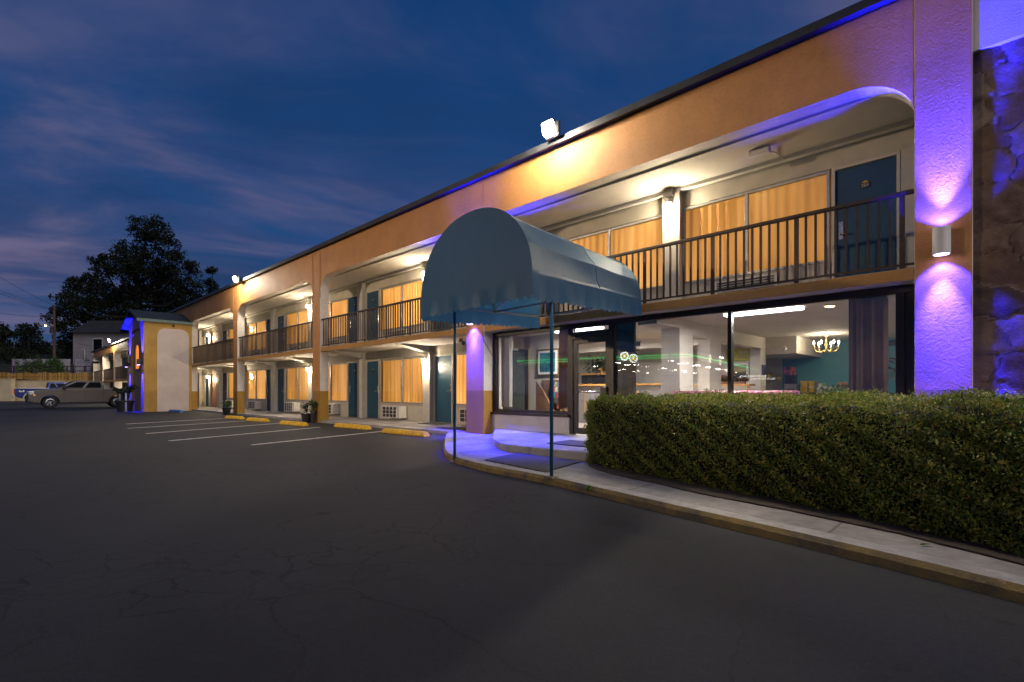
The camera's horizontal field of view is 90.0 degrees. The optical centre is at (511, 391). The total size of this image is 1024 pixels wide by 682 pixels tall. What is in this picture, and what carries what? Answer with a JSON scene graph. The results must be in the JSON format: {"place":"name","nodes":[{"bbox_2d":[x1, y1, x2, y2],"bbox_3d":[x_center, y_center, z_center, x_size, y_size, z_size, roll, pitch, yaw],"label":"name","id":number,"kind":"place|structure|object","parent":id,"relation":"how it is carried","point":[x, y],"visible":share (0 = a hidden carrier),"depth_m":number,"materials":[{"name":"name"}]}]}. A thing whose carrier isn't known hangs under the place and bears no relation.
{"place":"outdoors","nodes":[
{"label":"outdoors","id":0,"kind":"place"},
{"bbox_2d":[0,352,73,380],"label":"hillside","id":1,"kind":"structure","parent":0,"point":[10,368],"depth_m":75.44,"materials":[{"name":"plant"}]},
{"bbox_2d":[0,321,24,355],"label":"oak tree","id":2,"kind":"object","parent":1,"relation":"on","point":[4,329],"visible":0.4,"depth_m":91.85,"materials":[{"name":"green plant"}]},
{"bbox_2d":[0,332,25,361],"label":"bush","id":3,"kind":"object","parent":1,"relation":"on","point":[4,352],"visible":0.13,"depth_m":79.52,"materials":[{"name":"green plant"}]},
{"bbox_2d":[0,338,47,364],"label":"bush","id":4,"kind":"object","parent":1,"relation":"on","point":[25,354],"visible":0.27,"depth_m":77.31,"materials":[{"name":"green plant"}]},
{"bbox_2d":[7,322,56,353],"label":"oak tree","id":5,"kind":"object","parent":1,"relation":"on","point":[25,332],"visible":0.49,"depth_m":100.03,"materials":[{"name":"green plant"}]},
{"bbox_2d":[0,372,92,380],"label":"bamboo fence","id":6,"kind":"object","parent":1,"relation":"on","point":[67,376],"visible":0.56,"depth_m":63.20,"materials":[{"name":"wood"}]},
{"bbox_2d":[0,366,92,375],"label":"metal railing","id":7,"kind":"object","parent":1,"relation":"on","point":[48,370],"visible":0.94,"depth_m":63.60,"materials":[{"name":"brown metal"}]},
{"bbox_2d":[12,358,92,376],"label":"white fence","id":8,"kind":"object","parent":1,"relation":"on","point":[81,362],"visible":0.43,"depth_m":69.00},
{"bbox_2d":[14,354,92,374],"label":"vine","id":9,"kind":"object","parent":8,"relation":"attached to","point":[50,362],"visible":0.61,"depth_m":68.68,"materials":[{"name":"green plant"}]},
{"bbox_2d":[50,305,56,358],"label":"utility pole","id":10,"kind":"object","parent":1,"relation":"on","point":[53,327],"visible":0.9,"depth_m":73.90,"materials":[{"name":"brown wood"}]},
{"bbox_2d":[38,336,72,358],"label":"bush","id":11,"kind":"object","parent":1,"relation":"on","point":[64,355],"visible":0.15,"depth_m":83.42,"materials":[{"name":"green plant"}]},
{"bbox_2d":[68,321,128,364],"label":"white house","id":12,"kind":"structure","parent":1,"relation":"on","point":[89,335],"depth_m":77.00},
{"bbox_2d":[93,338,102,350],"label":"window","id":13,"kind":"structure","parent":12,"relation":"in","point":[96,341],"depth_m":76.92,"materials":[{"name":"black glass"}]},
{"bbox_2d":[39,213,208,355],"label":"oak tree","id":14,"kind":"object","parent":1,"relation":"on","point":[157,294],"visible":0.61,"depth_m":86.25,"materials":[{"name":"green plant"}]},
{"bbox_2d":[195,266,219,295],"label":"oak tree","id":15,"kind":"object","parent":1,"relation":"on","point":[212,270],"visible":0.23,"depth_m":94.88,"materials":[{"name":"green plant"}]},
{"bbox_2d":[192,406,491,433],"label":"walkway","id":16,"kind":"structure","parent":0,"point":[393,424],"depth_m":17.80,"materials":[{"name":"concrete"}]},
{"bbox_2d":[0,0,861,345],"label":"sky","id":17,"kind":"structure","parent":0,"point":[264,133],"materials":[{"name":"blue"}]},
{"bbox_2d":[436,426,465,429],"bbox_3d":[-1.476,1.003,14.139,1.300,0.014,0.570,0,0,44],"label":"door mat","id":18,"kind":"object","parent":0,"point":[458,428],"depth_m":14.31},
{"bbox_2d":[0,401,1023,681],"bbox_3d":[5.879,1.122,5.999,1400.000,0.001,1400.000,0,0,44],"label":"parking lot","id":19,"kind":"structure","parent":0,"point":[136,553],"depth_m":3.04,"materials":[{"name":"asphalt"}]},
{"bbox_2d":[0,379,70,400],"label":"retaining wall","id":20,"kind":"structure","parent":19,"relation":"on","point":[8,387],"depth_m":61.78,"materials":[{"name":"concrete"}]},
{"bbox_2d":[12,382,65,398],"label":"pickup truck","id":21,"kind":"object","parent":19,"relation":"on","point":[20,392],"visible":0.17,"depth_m":48.02,"materials":[{"name":"blue paint"}]},
{"bbox_2d":[25,381,122,407],"bbox_3d":[-30.700,0.165,36.709,2.400,1.910,6.060,0,0,44],"label":"pickup truck","id":22,"kind":"object","parent":19,"relation":"on","point":[83,392],"visible":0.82,"depth_m":35.71,"materials":[{"name":"beige metal"}]},
{"bbox_2d":[91,337,128,395],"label":"motel annex","id":23,"kind":"object","parent":19,"relation":"on","point":[110,369],"visible":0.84,"depth_m":51.50,"materials":[{"name":"paint"}]},
{"bbox_2d":[112,384,137,411],"bbox_3d":[-22.335,0.337,29.564,0.985,1.565,1.127,0,0,-4],"label":"potted plant","id":24,"kind":"object","parent":19,"relation":"on","point":[120,403],"visible":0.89,"depth_m":29.35,"materials":[{"name":"green plant"}]},
{"bbox_2d":[120,309,192,411],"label":"stair tower","id":25,"kind":"structure","parent":19,"relation":"on","point":[160,346],"depth_m":29.62,"materials":[{"name":"paint"}]},
{"bbox_2d":[136,343,139,370],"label":"window","id":26,"kind":"structure","parent":25,"relation":"in","point":[137,346],"depth_m":30.06,"materials":[{"name":"glass"}]},
{"bbox_2d":[145,423,277,433],"bbox_3d":[-9.037,1.117,16.024,0.100,0.004,4.857,0,0,18],"label":"parking line","id":27,"kind":"object","parent":19,"relation":"on","point":[209,428],"visible":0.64,"depth_m":15.58,"materials":[{"name":"paint"}]},
{"bbox_2d":[219,400,232,414],"bbox_3d":[-13.993,0.762,25.114,0.566,0.716,0.478,0,0,-38],"label":"potted plant","id":28,"kind":"object","parent":19,"relation":"on","point":[226,411],"visible":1,"depth_m":25.07,"materials":[{"name":"green plant"}]},
{"bbox_2d":[224,415,244,418],"bbox_3d":[-11.504,1.058,21.229,1.269,0.125,0.200,0,0,34],"label":"wheel stop","id":29,"kind":"object","parent":19,"relation":"on","point":[233,417],"visible":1,"depth_m":21.09,"materials":[{"name":"yellow paint"}]},
{"bbox_2d":[169,427,318,440],"bbox_3d":[-6.954,1.117,13.942,0.100,0.004,4.807,0,0,21],"label":"parking line","id":30,"kind":"object","parent":19,"relation":"on","point":[239,434],"visible":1,"depth_m":13.39,"materials":[{"name":"paint"}]},
{"bbox_2d":[246,417,269,421],"bbox_3d":[-9.690,1.058,19.508,1.461,0.125,0.200,0,0,37],"label":"wheel stop","id":31,"kind":"object","parent":19,"relation":"on","point":[258,419],"visible":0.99,"depth_m":19.29,"materials":[{"name":"yellow paint"}]},
{"bbox_2d":[279,420,307,425],"bbox_3d":[-7.373,1.058,17.265,1.703,0.125,0.200,0,0,41],"label":"wheel stop","id":32,"kind":"object","parent":19,"relation":"on","point":[294,423],"visible":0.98,"depth_m":17.10,"materials":[{"name":"yellow paint"}]},
{"bbox_2d":[300,400,310,421],"bbox_3d":[-7.573,0.710,18.875,0.416,0.821,0.416,0,0,-11],"label":"potted plant","id":33,"kind":"object","parent":19,"relation":"on","point":[306,416],"visible":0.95,"depth_m":18.76,"materials":[{"name":"green plant"}]},
{"bbox_2d":[308,399,318,422],"bbox_3d":[-7.252,0.678,18.717,0.357,0.884,0.421,0,0,-37],"label":"potted plant","id":34,"kind":"object","parent":19,"relation":"on","point":[312,403],"visible":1,"depth_m":18.66,"materials":[{"name":"green plant"}]},
{"bbox_2d":[252,431,380,444],"bbox_3d":[-4.558,1.117,12.679,0.100,0.004,4.184,0,0,26],"label":"parking line","id":35,"kind":"object","parent":19,"relation":"on","point":[313,438],"visible":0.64,"depth_m":12.24,"materials":[{"name":"paint"}]},
{"bbox_2d":[334,423,371,429],"bbox_3d":[-4.925,1.058,15.762,1.901,0.125,0.200,0,0,43],"label":"wheel stop","id":36,"kind":"object","parent":19,"relation":"on","point":[355,426],"visible":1,"depth_m":15.58,"materials":[{"name":"yellow paint"}]},
{"bbox_2d":[381,428,429,436],"bbox_3d":[-2.808,1.058,13.407,1.940,0.125,0.200,0,0,44],"label":"wheel stop","id":37,"kind":"object","parent":19,"relation":"on","point":[407,432],"visible":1,"depth_m":13.21,"materials":[{"name":"yellow paint"}]},
{"bbox_2d":[166,0,1023,434],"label":"motel building","id":38,"kind":"structure","parent":19,"relation":"on","point":[890,132],"depth_m":9.31,"materials":[{"name":"paint"}]},
{"bbox_2d":[202,374,204,401],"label":"window","id":39,"kind":"structure","parent":38,"relation":"in","point":[202,374],"depth_m":33.92,"materials":[{"name":"glass"}]},
{"bbox_2d":[205,374,207,406],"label":"door","id":40,"kind":"structure","parent":38,"relation":"in","point":[206,379],"depth_m":33.62,"materials":[{"name":"teal paint"}]},
{"bbox_2d":[222,372,228,407],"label":"door","id":41,"kind":"structure","parent":38,"relation":"in","point":[224,374],"depth_m":31.04,"materials":[{"name":"teal paint"}]},
{"bbox_2d":[222,329,228,359],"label":"door","id":42,"kind":"structure","parent":38,"relation":"in","point":[224,332],"depth_m":30.96,"materials":[{"name":"teal paint"}]},
{"bbox_2d":[227,372,232,398],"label":"window","id":43,"kind":"structure","parent":38,"relation":"in","point":[230,373],"depth_m":30.54,"materials":[{"name":"glass"}]},
{"bbox_2d":[227,328,232,354],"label":"window","id":44,"kind":"structure","parent":38,"relation":"in","point":[231,329],"depth_m":30.52,"materials":[{"name":"fabric"}]},
{"bbox_2d":[248,401,260,408],"bbox_3d":[-13.582,0.690,27.017,1.100,0.420,0.321,0,0,44],"label":"air conditioner","id":45,"kind":"object","parent":38,"relation":"attached to","point":[254,404],"visible":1,"depth_m":26.70,"materials":[{"name":"white plastic"}]},
{"bbox_2d":[246,369,265,399],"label":"window","id":46,"kind":"structure","parent":38,"relation":"in","point":[257,378],"depth_m":27.33,"materials":[{"name":"glass"}]},
{"bbox_2d":[246,319,265,350],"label":"window","id":47,"kind":"structure","parent":38,"relation":"in","point":[259,326],"depth_m":27.35,"materials":[{"name":"fabric"}]},
{"bbox_2d":[266,368,270,410],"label":"door","id":48,"kind":"structure","parent":38,"relation":"in","point":[268,371],"depth_m":26.14,"materials":[{"name":"teal paint"}]},
{"bbox_2d":[266,318,270,354],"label":"door","id":49,"kind":"structure","parent":38,"relation":"in","point":[268,321],"depth_m":26.05,"materials":[{"name":"teal paint"}]},
{"bbox_2d":[276,367,286,411],"bbox_3d":[-11.272,-0.105,24.988,0.960,2.150,0.146,0,0,44],"label":"door","id":50,"kind":"structure","parent":38,"relation":"in","point":[280,400],"depth_m":25.07,"materials":[{"name":"teal paint"}]},
{"bbox_2d":[276,314,286,352],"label":"door","id":51,"kind":"structure","parent":38,"relation":"in","point":[280,318],"depth_m":25.07,"materials":[{"name":"teal paint"}]},
{"bbox_2d":[284,402,299,411],"bbox_3d":[-10.178,0.690,23.682,1.100,0.420,0.321,0,0,44],"label":"air conditioner","id":52,"kind":"object","parent":38,"relation":"attached to","point":[292,406],"visible":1,"depth_m":23.38,"materials":[{"name":"white plastic"}]},
{"bbox_2d":[284,366,307,400],"bbox_3d":[-9.855,-0.380,23.654,2.890,1.560,0.153,0,0,44],"label":"window","id":53,"kind":"structure","parent":38,"relation":"in","point":[297,377],"depth_m":23.94,"materials":[{"name":"metal"}]},
{"bbox_2d":[284,308,307,345],"bbox_3d":[-9.855,-2.965,23.655,2.890,1.530,0.154,0,0,44],"label":"window","id":54,"kind":"structure","parent":38,"relation":"in","point":[301,316],"depth_m":23.78,"materials":[{"name":"metal"}]},
{"bbox_2d":[328,403,339,413],"bbox_3d":[-7.472,0.690,21.029,1.100,0.420,0.321,0,0,44],"label":"air conditioner","id":55,"kind":"object","parent":38,"relation":"attached to","point":[333,408],"visible":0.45,"depth_m":20.66,"materials":[{"name":"white plastic"}]},
{"bbox_2d":[328,363,347,401],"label":"window","id":56,"kind":"structure","parent":38,"relation":"in","point":[338,372],"depth_m":21.09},
{"bbox_2d":[328,298,347,338],"bbox_3d":[-7.505,-2.965,21.352,2.890,1.530,0.154,0,0,44],"label":"window","id":57,"kind":"structure","parent":38,"relation":"in","point":[338,307],"depth_m":21.03,"materials":[{"name":"metal"}]},
{"bbox_2d":[348,361,356,415],"bbox_3d":[-6.144,-0.105,19.962,0.960,2.150,0.146,0,0,44],"label":"door","id":58,"kind":"structure","parent":38,"relation":"in","point":[352,366],"depth_m":20.09,"materials":[{"name":"teal paint"}]},
{"bbox_2d":[348,295,356,343],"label":"door","id":59,"kind":"structure","parent":38,"relation":"in","point":[352,300],"depth_m":20.10,"materials":[{"name":"teal paint"}]},
{"bbox_2d":[365,359,379,417],"bbox_3d":[-5.158,-0.105,18.996,0.960,2.150,0.146,0,0,44],"label":"door","id":60,"kind":"structure","parent":38,"relation":"in","point":[372,405],"depth_m":19.04,"materials":[{"name":"teal paint"}]},
{"bbox_2d":[365,289,379,340],"bbox_3d":[-5.158,-2.685,18.996,0.960,2.130,0.146,0,0,44],"label":"door","id":61,"kind":"structure","parent":38,"relation":"in","point":[371,297],"depth_m":18.97,"materials":[{"name":"teal paint"}]},
{"bbox_2d":[346,262,426,287],"bbox_3d":[-4.619,-4.065,18.153,5.290,0.150,0.105,0,0,44],"label":"conduit","id":62,"kind":"object","parent":38,"relation":"attached to","point":[424,264],"visible":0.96,"depth_m":17.14,"materials":[{"name":"metal"}]},
{"bbox_2d":[382,405,406,418],"bbox_3d":[-4.086,0.690,17.711,1.100,0.420,0.321,0,0,44],"label":"air conditioner","id":63,"kind":"object","parent":38,"relation":"attached to","point":[392,411],"visible":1,"depth_m":17.43,"materials":[{"name":"white plastic"}]},
{"bbox_2d":[387,329,406,337],"bbox_3d":[-4.003,-1.890,17.796,1.120,0.500,0.060,0,0,44],"label":"air conditioner","id":64,"kind":"object","parent":38,"relation":"on","point":[396,333],"visible":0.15,"depth_m":17.78,"materials":[{"name":"black plastic"}]},
{"bbox_2d":[379,356,422,403],"bbox_3d":[-3.762,-0.380,17.684,2.830,1.560,0.154,0,0,44],"label":"window","id":65,"kind":"structure","parent":38,"relation":"in","point":[402,377],"depth_m":17.68,"materials":[{"name":"metal"}]},
{"bbox_2d":[379,278,422,330],"bbox_3d":[-3.762,-2.965,17.684,2.830,1.530,0.154,0,0,44],"label":"window","id":66,"kind":"structure","parent":38,"relation":"in","point":[411,289],"depth_m":17.76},
{"bbox_2d":[433,353,452,423],"bbox_3d":[-2.144,-0.105,16.043,0.960,2.150,0.146,0,0,44],"label":"door","id":67,"kind":"structure","parent":38,"relation":"in","point":[442,363],"depth_m":16.07,"materials":[{"name":"teal paint"}]},
{"bbox_2d":[433,321,452,331],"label":"door","id":68,"kind":"structure","parent":38,"relation":"in","point":[435,321],"depth_m":16.14,"materials":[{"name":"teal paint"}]},
{"bbox_2d":[459,408,465,422],"bbox_3d":[-1.069,0.690,14.754,1.100,0.420,0.321,0,0,44],"label":"air conditioner","id":69,"kind":"object","parent":38,"relation":"attached to","point":[462,415],"visible":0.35,"depth_m":14.93,"materials":[{"name":"white plastic"}]},
{"bbox_2d":[456,348,520,404],"bbox_3d":[-0.746,-0.380,14.726,2.840,1.560,0.151,0,0,44],"label":"window","id":70,"kind":"structure","parent":38,"relation":"in","point":[461,357],"depth_m":15.58,"materials":[{"name":"glass"}]},
{"bbox_2d":[501,336,511,406],"bbox_3d":[-0.130,-0.505,12.589,0.338,1.750,0.080,0,0,44],"label":"vertical blind","id":71,"kind":"object","parent":38,"relation":"hanging from","point":[506,371],"visible":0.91,"depth_m":12.56,"materials":[{"name":"fabric"}]},
{"bbox_2d":[503,348,527,409],"bbox_3d":[0.117,-0.100,13.145,0.075,2.040,0.900,0,0,44],"label":"side door","id":72,"kind":"structure","parent":38,"relation":"attached to","point":[519,379],"depth_m":13.26,"materials":[{"name":"grey glass"}]},
{"bbox_2d":[537,348,558,376],"bbox_3d":[0.922,-0.750,13.085,0.740,0.700,0.057,0,0,44],"label":"framed painting","id":73,"kind":"object","parent":38,"relation":"attached to","point":[543,362],"visible":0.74,"depth_m":13.08,"materials":[{"name":"white paper"}]},
{"bbox_2d":[541,119,559,140],"bbox_3d":[0.795,-5.387,10.527,0.360,0.325,0.277,0,0,44],"label":"flood light","id":74,"kind":"object","parent":38,"relation":"attached to","point":[550,129],"visible":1,"depth_m":10.45,"materials":[{"name":"metal"}]},
{"bbox_2d":[542,301,560,316],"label":"door","id":75,"kind":"structure","parent":38,"relation":"in","point":[547,305],"depth_m":13.05,"materials":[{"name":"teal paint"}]},
{"bbox_2d":[536,380,567,410],"bbox_3d":[1.045,0.310,12.767,0.940,1.220,0.300,0,0,44],"label":"brochure rack","id":76,"kind":"object","parent":38,"relation":"on","point":[543,398],"visible":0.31,"depth_m":12.86,"materials":[{"name":"brown laminate"}]},
{"bbox_2d":[559,330,567,408],"bbox_3d":[1.170,-0.505,11.315,0.303,1.750,0.080,0,0,44],"label":"vertical blind","id":77,"kind":"object","parent":38,"relation":"hanging from","point":[563,369],"visible":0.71,"depth_m":11.31,"materials":[{"name":"plastic"}]},
{"bbox_2d":[555,326,604,332],"bbox_3d":[1.509,-1.427,11.612,1.300,0.093,0.220,0,0,44],"label":"ceiling light","id":78,"kind":"object","parent":38,"relation":"attached to","point":[590,328],"visible":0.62,"depth_m":11.33,"materials":[{"name":"white plastic"}]},
{"bbox_2d":[574,337,608,433],"bbox_3d":[1.632,-0.110,10.617,0.870,2.000,0.130,0,0,44],"label":"door","id":79,"kind":"structure","parent":38,"relation":"in","point":[577,430],"depth_m":10.84,"materials":[{"name":"black glass"}]},
{"bbox_2d":[579,373,604,383],"bbox_3d":[2.878,0.165,16.152,1.900,1.510,0.300,0,0,44],"label":"reception shelf","id":80,"kind":"object","parent":38,"relation":"on","point":[592,378],"visible":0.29,"depth_m":16.41,"materials":[{"name":"brown wood"}]},
{"bbox_2d":[582,353,604,377],"bbox_3d":[2.800,-0.807,16.164,1.630,0.844,0.671,0,0,44],"label":"trailing plant","id":81,"kind":"object","parent":80,"relation":"on","point":[600,368],"visible":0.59,"depth_m":16.16,"materials":[{"name":"green plant"}]},
{"bbox_2d":[544,188,674,229],"bbox_3d":[1.395,-4.065,12.260,5.290,0.150,0.105,0,0,44],"label":"conduit","id":82,"kind":"object","parent":38,"relation":"attached to","point":[669,193],"visible":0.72,"depth_m":10.72,"materials":[{"name":"metal"}]},
{"bbox_2d":[566,215,661,302],"bbox_3d":[2.262,-2.965,11.780,2.800,1.530,0.154,0,0,44],"label":"window","id":83,"kind":"structure","parent":38,"relation":"in","point":[645,233],"depth_m":11.39,"materials":[{"name":"fabric"}]},
{"bbox_2d":[579,383,660,422],"bbox_3d":[2.989,0.347,14.551,3.000,1.145,0.530,0,0,44],"label":"reception desk","id":84,"kind":"object","parent":38,"relation":"on","point":[653,388],"visible":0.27,"depth_m":14.90,"materials":[{"name":"grey laminate"}]},
{"bbox_2d":[665,200,672,210],"bbox_3d":[3.200,-3.805,10.452,0.144,0.210,0.170,0,0,44],"label":"wall lamp","id":85,"kind":"object","parent":38,"relation":"attached to","point":[668,205],"visible":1,"depth_m":10.40,"materials":[{"name":"glass"}]},
{"bbox_2d":[672,390,799,401],"bbox_3d":[4.005,0.399,9.216,2.180,0.843,0.730,0,0,44],"label":"tablecloth","id":86,"kind":"object","parent":38,"relation":"on","point":[794,392],"visible":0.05,"depth_m":8.71,"materials":[{"name":"pink fabric"}]},
{"bbox_2d":[725,362,748,378],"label":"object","id":87,"kind":"object","parent":38,"relation":"attached to","point":[740,368],"visible":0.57,"depth_m":14.35,"materials":[{"name":"white plastic"}]},
{"bbox_2d":[726,348,749,361],"bbox_3d":[6.415,-1.035,14.396,0.770,0.350,0.036,0,0,44],"label":"window blind","id":88,"kind":"object","parent":38,"relation":"attached to","point":[741,354],"visible":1,"depth_m":14.36,"materials":[{"name":"fabric"}]},
{"bbox_2d":[715,273,777,293],"bbox_3d":[4.364,-1.890,9.596,1.120,0.500,0.060,0,0,44],"label":"air conditioner","id":89,"kind":"object","parent":38,"relation":"on","point":[748,281],"visible":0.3,"depth_m":9.58,"materials":[{"name":"black plastic"}]},
{"bbox_2d":[683,170,830,283],"bbox_3d":[4.476,-2.975,9.611,2.620,1.550,0.154,0,0,44],"label":"window","id":90,"kind":"structure","parent":38,"relation":"in","point":[812,192],"depth_m":9.52,"materials":[{"name":"metal"}]},
{"bbox_2d":[722,304,805,316],"bbox_3d":[4.396,-1.427,8.993,1.330,0.093,0.220,0,0,44],"label":"ceiling light","id":91,"kind":"object","parent":38,"relation":"attached to","point":[771,310],"visible":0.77,"depth_m":8.85,"materials":[{"name":"white plastic"}]},
{"bbox_2d":[762,365,765,385],"bbox_3d":[6.805,-0.445,13.836,0.009,0.570,0.310,0,0,44],"label":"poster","id":92,"kind":"object","parent":38,"relation":"attached to","point":[763,375],"visible":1,"depth_m":13.84,"materials":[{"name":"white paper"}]},
{"bbox_2d":[749,145,783,159],"bbox_3d":[4.434,-4.104,8.924,0.678,0.108,0.328,0,0,-41],"label":"emergency light","id":93,"kind":"object","parent":38,"relation":"attached to","point":[760,151],"visible":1,"depth_m":8.73,"materials":[{"name":"white plastic"}]},
{"bbox_2d":[812,333,839,353],"bbox_3d":[7.973,-1.222,12.993,0.587,0.500,0.608,0,0,44],"label":"chandelier","id":94,"kind":"object","parent":38,"relation":"hanging from","point":[826,350],"visible":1,"depth_m":12.96,"materials":[{"name":"gold metal"}]},
{"bbox_2d":[832,151,900,277],"bbox_3d":[5.737,-2.690,8.319,0.930,2.140,0.146,0,0,44],"label":"door","id":95,"kind":"structure","parent":38,"relation":"in","point":[877,176],"depth_m":8.32,"materials":[{"name":"teal paint"}]},
{"bbox_2d":[848,296,887,399],"bbox_3d":[5.154,-0.505,7.410,0.468,1.750,0.082,0,0,44],"label":"vertical blind","id":96,"kind":"object","parent":38,"relation":"hanging from","point":[868,343],"visible":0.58,"depth_m":7.40,"materials":[{"name":"fabric"}]},
{"bbox_2d":[932,225,950,255],"bbox_3d":[5.337,-1.870,6.360,0.180,0.338,0.220,0,0,44],"label":"up down light","id":97,"kind":"object","parent":38,"relation":"attached to","point":[941,240],"visible":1,"depth_m":6.28,"materials":[{"name":"white plastic"}]},
{"bbox_2d":[443,431,1023,603],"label":"kerb","id":98,"kind":"structure","parent":19,"relation":"on","point":[966,576],"depth_m":3.73,"materials":[{"name":"concrete"}]},
{"bbox_2d":[547,440,587,446],"bbox_3d":[1.116,0.891,8.896,0.860,0.014,0.770,0,0,44],"label":"door mat","id":99,"kind":"object","parent":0,"point":[578,443],"depth_m":8.79,"materials":[{"name":"fabric"}]},
{"bbox_2d":[693,384,754,390],"bbox_3d":[5.407,0.360,13.604,1.880,1.120,0.400,0,0,44],"label":"console table","id":100,"kind":"object","parent":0,"point":[748,386],"visible":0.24,"depth_m":12.96,"materials":[{"name":"brown wood"}]},
{"bbox_2d":[721,370,748,383],"bbox_3d":[5.580,-0.371,13.440,1.214,0.456,0.572,0,0,44],"label":"flower arrangement","id":101,"kind":"object","parent":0,"point":[736,379],"visible":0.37,"depth_m":13.15,"materials":[{"name":"white plant"}]},
{"bbox_2d":[452,431,1023,576],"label":"entrance pavement","id":102,"kind":"structure","parent":0,"point":[481,447],"depth_m":4.45,"materials":[{"name":"concrete"}]},
{"bbox_2d":[421,207,641,478],"bbox_3d":[0.422,-0.770,8.342,2.410,3.760,4.847,0,0,30],"label":"awning","id":103,"kind":"object","parent":102,"relation":"on","point":[489,266],"visible":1,"depth_m":6.72,"materials":[{"name":"fabric"}]},
{"bbox_2d":[484,453,580,471],"bbox_3d":[0.253,1.021,7.530,1.658,0.014,1.209,0,0,44],"label":"door mat","id":104,"kind":"object","parent":102,"relation":"on","point":[533,462],"depth_m":7.46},
{"bbox_2d":[492,429,589,460],"bbox_3d":[1.539,0.970,8.923,7.893,0.140,2.500,0,0,44],"label":"entrance step","id":105,"kind":"object","parent":102,"relation":"on","point":[524,442],"visible":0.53,"depth_m":8.99,"materials":[{"name":"concrete"}]},
{"bbox_2d":[589,464,1023,565],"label":"planting bed","id":106,"kind":"object","parent":102,"relation":"on","point":[985,549],"visible":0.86,"depth_m":4.28,"materials":[{"name":"soil"}]},
{"bbox_2d":[582,386,1023,555],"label":"hedge","id":107,"kind":"object","parent":106,"relation":"on","point":[952,463],"visible":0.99,"depth_m":4.31,"materials":[{"name":"green plant"}]},
{"bbox_2d":[784,367,798,389],"bbox_3d":[8.385,-0.360,15.371,0.320,0.760,0.305,0,0,44],"label":"cereal dispenser","id":108,"kind":"object","parent":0,"point":[790,378],"visible":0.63,"depth_m":15.27,"materials":[{"name":"red plastic"}]},
{"bbox_2d":[814,381,848,394],"bbox_3d":[6.273,0.059,9.817,0.858,0.563,0.454,0,0,44],"label":"table plant","id":109,"kind":"object","parent":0,"point":[835,390],"visible":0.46,"depth_m":9.86,"materials":[{"name":"green plant"}]},
{"bbox_2d":[888,340,895,381],"bbox_3d":[6.710,-0.015,8.817,1.143,1.909,1.131,0,0,44],"label":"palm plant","id":110,"kind":"object","parent":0,"point":[892,342],"visible":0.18,"depth_m":8.92,"materials":[{"name":"green plant"}]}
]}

